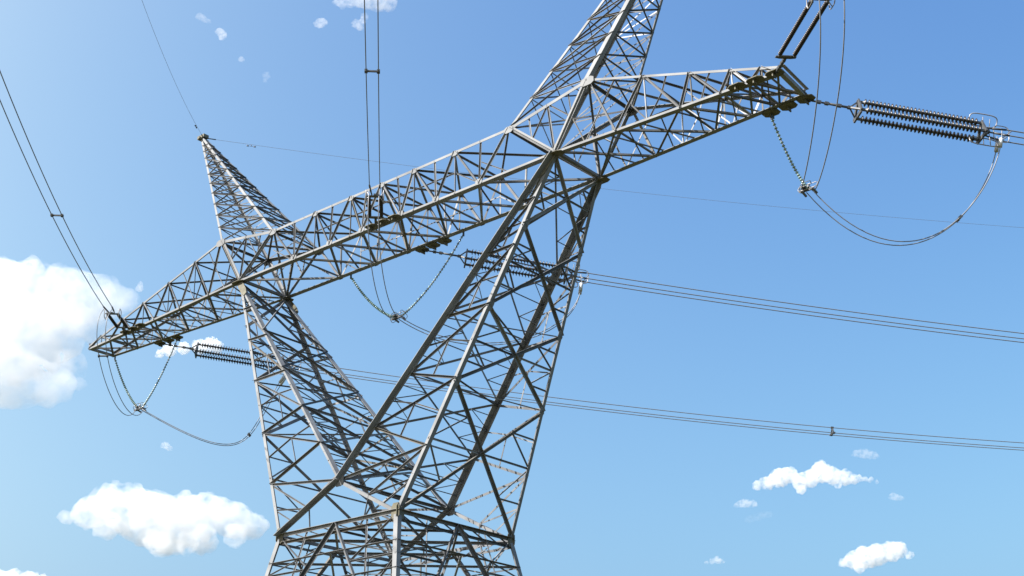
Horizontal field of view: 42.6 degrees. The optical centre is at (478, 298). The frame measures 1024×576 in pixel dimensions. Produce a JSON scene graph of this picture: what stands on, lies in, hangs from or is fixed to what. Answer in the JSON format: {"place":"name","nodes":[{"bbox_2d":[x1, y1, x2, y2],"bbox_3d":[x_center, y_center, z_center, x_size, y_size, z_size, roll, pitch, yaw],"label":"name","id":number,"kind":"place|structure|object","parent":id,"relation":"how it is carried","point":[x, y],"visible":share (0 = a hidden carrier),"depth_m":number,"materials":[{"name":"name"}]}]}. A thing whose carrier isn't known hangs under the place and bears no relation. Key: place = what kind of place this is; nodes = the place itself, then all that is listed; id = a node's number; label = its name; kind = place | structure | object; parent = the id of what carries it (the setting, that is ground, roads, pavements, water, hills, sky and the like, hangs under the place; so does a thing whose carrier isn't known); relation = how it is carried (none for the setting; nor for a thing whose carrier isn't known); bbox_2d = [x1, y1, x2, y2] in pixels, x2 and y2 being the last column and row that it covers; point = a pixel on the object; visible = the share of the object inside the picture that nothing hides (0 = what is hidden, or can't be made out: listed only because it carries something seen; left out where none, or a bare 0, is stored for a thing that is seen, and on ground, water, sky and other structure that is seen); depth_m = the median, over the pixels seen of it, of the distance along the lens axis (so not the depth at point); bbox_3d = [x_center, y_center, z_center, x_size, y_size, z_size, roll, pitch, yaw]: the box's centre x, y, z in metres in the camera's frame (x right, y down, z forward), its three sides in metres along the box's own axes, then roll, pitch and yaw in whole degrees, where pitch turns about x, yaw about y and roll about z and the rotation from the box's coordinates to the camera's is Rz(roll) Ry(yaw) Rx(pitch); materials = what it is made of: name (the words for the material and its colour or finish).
{"place":"outdoors","nodes":[
{"label":"outdoors","id":0,"kind":"place"},
{"bbox_2d":[0,0,1023,575],"label":"sky","id":1,"kind":"structure","parent":0,"point":[88,487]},
{"bbox_3d":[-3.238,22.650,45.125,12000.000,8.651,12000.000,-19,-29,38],"label":"ground","id":2,"kind":"structure","parent":0,"visible":0},
{"bbox_2d":[88,0,815,575],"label":"transmission tower","id":3,"kind":"structure","parent":2,"relation":"on","point":[536,184],"depth_m":51.03,"materials":[{"name":"metal"}]},
{"bbox_2d":[103,306,128,332],"bbox_3d":[-17.658,1.090,64.258,0.716,0.653,4.512,2,-23,-3],"label":"insulator set","id":4,"kind":"object","parent":3,"relation":"attached to","point":[120,319],"visible":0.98,"depth_m":63.70,"materials":[{"name":"ceramic"}]},
{"bbox_2d":[0,100,103,306],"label":"conductor","id":5,"kind":"object","parent":4,"relation":"attached to","point":[45,201],"visible":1,"depth_m":51.06,"materials":[{"name":"metal"}]},
{"bbox_2d":[50,213,63,216],"bbox_3d":[-16.847,-3.346,52.541,0.500,0.094,0.142,2,-23,-3],"label":"spacer","id":6,"kind":"object","parent":5,"relation":"attached to","point":[53,215],"visible":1,"depth_m":52.50,"materials":[{"name":"grey metal"}]},
{"bbox_2d":[0,71,111,306],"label":"conductor","id":7,"kind":"object","parent":4,"relation":"attached to","point":[48,185],"visible":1,"depth_m":50.16,"materials":[{"name":"metal"}]},
{"bbox_2d":[97,309,136,415],"bbox_3d":[-17.668,3.349,64.453,0.038,3.771,7.597,0,-23,1],"label":"jumper","id":8,"kind":"object","parent":4,"relation":"hanging from","point":[102,371],"visible":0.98,"depth_m":62.11,"materials":[{"name":"metal"}]},
{"bbox_2d":[105,309,143,415],"bbox_3d":[-17.268,3.347,64.444,0.038,3.771,7.597,0,-23,1],"label":"jumper","id":9,"kind":"object","parent":4,"relation":"hanging from","point":[110,369],"visible":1,"depth_m":61.96,"materials":[{"name":"metal"}]},
{"bbox_2d":[114,357,139,408],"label":"jumper insulator","id":10,"kind":"object","parent":3,"relation":"hanging from","point":[130,397],"visible":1,"depth_m":68.76,"materials":[{"name":"green glass"}]},
{"bbox_2d":[134,404,145,412],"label":"jumper clamp","id":11,"kind":"object","parent":10,"relation":"attached to","point":[139,409],"visible":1,"depth_m":67.52,"materials":[{"name":"metal"}]},
{"bbox_2d":[139,337,178,408],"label":"jumper insulator","id":12,"kind":"object","parent":3,"relation":"hanging from","point":[150,395],"visible":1,"depth_m":67.08,"materials":[{"name":"green glass"}]},
{"bbox_2d":[142,1,201,134],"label":"ground wire","id":13,"kind":"object","parent":3,"relation":"attached to","point":[168,67],"visible":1,"depth_m":58.28,"materials":[{"name":"metal"}]},
{"bbox_2d":[160,342,300,374],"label":"insulator set","id":14,"kind":"object","parent":3,"relation":"attached to","point":[196,350],"visible":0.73,"depth_m":68.04,"materials":[{"name":"ceramic"}]},
{"bbox_2d":[139,366,291,444],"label":"jumper","id":15,"kind":"object","parent":14,"relation":"hanging from","point":[207,440],"visible":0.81,"depth_m":66.82,"materials":[{"name":"metal"}]},
{"bbox_2d":[142,367,293,445],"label":"jumper","id":16,"kind":"object","parent":14,"relation":"hanging from","point":[208,442],"visible":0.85,"depth_m":67.17,"materials":[{"name":"metal"}]},
{"bbox_2d":[279,364,299,384],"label":"jumper terminal","id":17,"kind":"object","parent":14,"relation":"attached to","point":[282,380],"visible":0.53,"depth_m":67.78,"materials":[{"name":"metal"}]},
{"bbox_2d":[293,366,1022,447],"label":"conductor","id":18,"kind":"object","parent":14,"relation":"attached to","point":[692,418],"visible":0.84,"depth_m":69.35,"materials":[{"name":"metal"}]},
{"bbox_2d":[298,369,1023,450],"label":"conductor","id":19,"kind":"object","parent":14,"relation":"attached to","point":[688,420],"visible":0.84,"depth_m":69.72,"materials":[{"name":"metal"}]},
{"bbox_2d":[299,362,1022,442],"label":"conductor","id":20,"kind":"object","parent":14,"relation":"attached to","point":[693,413],"visible":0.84,"depth_m":69.68,"materials":[{"name":"metal"}]},
{"bbox_2d":[350,275,397,322],"bbox_3d":[-4.690,-0.111,58.053,3.221,3.182,0.490,-19,-29,38],"label":"jumper insulator","id":21,"kind":"object","parent":3,"relation":"hanging from","point":[369,301],"visible":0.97,"depth_m":58.14,"materials":[{"name":"green glass"}]},
{"bbox_2d":[391,311,405,322],"bbox_3d":[-3.405,0.748,56.475,0.748,0.404,0.502,-19,-29,38],"label":"jumper clamp","id":22,"kind":"object","parent":21,"relation":"attached to","point":[395,318],"visible":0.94,"depth_m":56.43,"materials":[{"name":"metal"}]},
{"bbox_2d":[366,185,383,225],"bbox_3d":[-4.123,-3.668,52.621,0.716,0.645,4.420,2,-23,-3],"label":"insulator set","id":23,"kind":"object","parent":3,"relation":"attached to","point":[381,200],"visible":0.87,"depth_m":52.12,"materials":[{"name":"ceramic"}]},
{"bbox_2d":[364,0,369,185],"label":"conductor","id":24,"kind":"object","parent":23,"relation":"attached to","point":[366,89],"visible":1,"depth_m":43.48,"materials":[{"name":"metal"}]},
{"bbox_2d":[377,0,379,185],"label":"conductor","id":25,"kind":"object","parent":23,"relation":"attached to","point":[378,86],"visible":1,"depth_m":43.28,"materials":[{"name":"metal"}]},
{"bbox_2d":[364,69,379,73],"bbox_3d":[-3.429,-7.380,42.553,0.500,0.091,0.141,2,-23,-3],"label":"spacer","id":26,"kind":"object","parent":25,"relation":"attached to","point":[374,71],"visible":1,"depth_m":42.52,"materials":[{"name":"grey metal"}]},
{"bbox_2d":[368,189,393,317],"bbox_3d":[-3.914,-1.346,53.374,0.037,3.446,7.380,-2,-23,4],"label":"jumper","id":27,"kind":"object","parent":23,"relation":"hanging from","point":[370,254],"visible":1,"depth_m":50.52,"materials":[{"name":"metal"}]},
{"bbox_2d":[378,188,402,317],"bbox_3d":[-3.516,-1.357,53.343,0.037,3.446,7.380,-2,-23,4],"label":"jumper","id":28,"kind":"object","parent":23,"relation":"hanging from","point":[380,254],"visible":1,"depth_m":50.52,"materials":[{"name":"metal"}]},
{"bbox_2d":[400,232,464,318],"bbox_3d":[-2.011,-1.005,55.863,3.516,3.196,0.491,-19,-29,38],"label":"jumper insulator","id":29,"kind":"object","parent":3,"relation":"hanging from","point":[438,274],"visible":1,"depth_m":55.71,"materials":[{"name":"green glass"}]},
{"bbox_2d":[423,249,588,287],"bbox_3d":[1.206,-1.353,57.106,7.319,1.625,0.803,3,-23,-6],"label":"insulator set","id":30,"kind":"object","parent":3,"relation":"attached to","point":[467,251],"visible":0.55,"depth_m":57.20,"materials":[{"name":"ceramic"}]},
{"bbox_2d":[399,279,580,345],"bbox_3d":[0.534,0.506,56.807,7.925,3.234,0.136,1,-23,-1],"label":"jumper","id":31,"kind":"object","parent":30,"relation":"hanging from","point":[494,344],"visible":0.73,"depth_m":56.38,"materials":[{"name":"metal"}]},
{"bbox_2d":[402,274,581,342],"bbox_3d":[0.540,0.390,56.529,7.925,3.234,0.136,1,-23,-1],"label":"jumper","id":32,"kind":"object","parent":30,"relation":"hanging from","point":[503,342],"visible":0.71,"depth_m":56.12,"materials":[{"name":"metal"}]},
{"bbox_2d":[578,274,588,294],"bbox_3d":[4.596,-0.631,57.214,0.486,0.809,0.460,2,-23,-3],"label":"jumper terminal","id":33,"kind":"object","parent":30,"relation":"attached to","point":[580,286],"visible":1,"depth_m":56.98,"materials":[{"name":"metal"}]},
{"bbox_2d":[579,281,1023,342],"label":"conductor","id":34,"kind":"object","parent":30,"relation":"attached to","point":[803,314],"visible":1,"depth_m":58.06,"materials":[{"name":"metal"}]},
{"bbox_2d":[581,277,1023,338],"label":"conductor","id":35,"kind":"object","parent":30,"relation":"attached to","point":[803,310],"visible":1,"depth_m":57.69,"materials":[{"name":"metal"}]},
{"bbox_2d":[587,273,1023,333],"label":"conductor","id":36,"kind":"object","parent":30,"relation":"attached to","point":[804,305],"visible":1,"depth_m":58.01,"materials":[{"name":"metal"}]},
{"bbox_2d":[221,140,1022,227],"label":"ground wire","id":37,"kind":"object","parent":3,"relation":"attached to","point":[628,191],"visible":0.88,"depth_m":70.75,"materials":[{"name":"metal"}]},
{"bbox_2d":[770,113,810,190],"bbox_3d":[10.740,-5.139,45.184,1.144,3.238,0.457,-5,-23,13],"label":"jumper insulator","id":38,"kind":"object","parent":3,"relation":"hanging from","point":[788,155],"visible":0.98,"depth_m":45.18,"materials":[{"name":"green glass"}]},
{"bbox_2d":[798,181,817,196],"bbox_3d":[11.179,-3.749,44.480,0.748,0.404,0.502,-19,-29,38],"label":"jumper clamp","id":39,"kind":"object","parent":38,"relation":"attached to","point":[803,190],"visible":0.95,"depth_m":44.41,"materials":[{"name":"metal"}]},
{"bbox_2d":[815,0,844,188],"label":"jumper","id":40,"kind":"object","parent":39,"relation":"attached to","point":[837,96],"visible":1,"depth_m":39.51,"materials":[{"name":"metal"}]},
{"bbox_2d":[774,0,834,74],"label":"insulator set","id":41,"kind":"object","parent":3,"relation":"attached to","point":[780,55],"visible":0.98,"depth_m":41.00,"materials":[{"name":"ceramic"}]},
{"bbox_2d":[800,0,820,189],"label":"jumper","id":42,"kind":"object","parent":41,"relation":"hanging from","point":[817,95],"visible":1,"depth_m":39.57,"materials":[{"name":"metal"}]},
{"bbox_2d":[804,98,1009,146],"bbox_3d":[14.840,-6.096,45.348,7.319,1.625,0.803,3,-23,-6],"label":"insulator set","id":43,"kind":"object","parent":3,"relation":"attached to","point":[984,129],"visible":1,"depth_m":45.45,"materials":[{"name":"ceramic"}]},
{"bbox_2d":[806,136,997,245],"bbox_3d":[14.625,-3.759,44.782,6.965,4.319,0.132,1,-23,-2],"label":"jumper","id":44,"kind":"object","parent":43,"relation":"hanging from","point":[913,243],"visible":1,"depth_m":44.22,"materials":[{"name":"metal"}]},
{"bbox_2d":[809,131,1001,241],"bbox_3d":[14.637,-3.875,44.504,6.965,4.319,0.132,1,-23,-2],"label":"jumper","id":45,"kind":"object","parent":43,"relation":"hanging from","point":[929,236],"visible":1,"depth_m":43.96,"materials":[{"name":"metal"}]},
{"bbox_2d":[994,131,1011,152],"bbox_3d":[18.173,-5.449,45.483,0.589,0.658,0.454,2,-23,-4],"label":"jumper terminal","id":46,"kind":"object","parent":43,"relation":"attached to","point":[1000,143],"visible":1,"depth_m":45.35,"materials":[{"name":"metal"}]}
]}

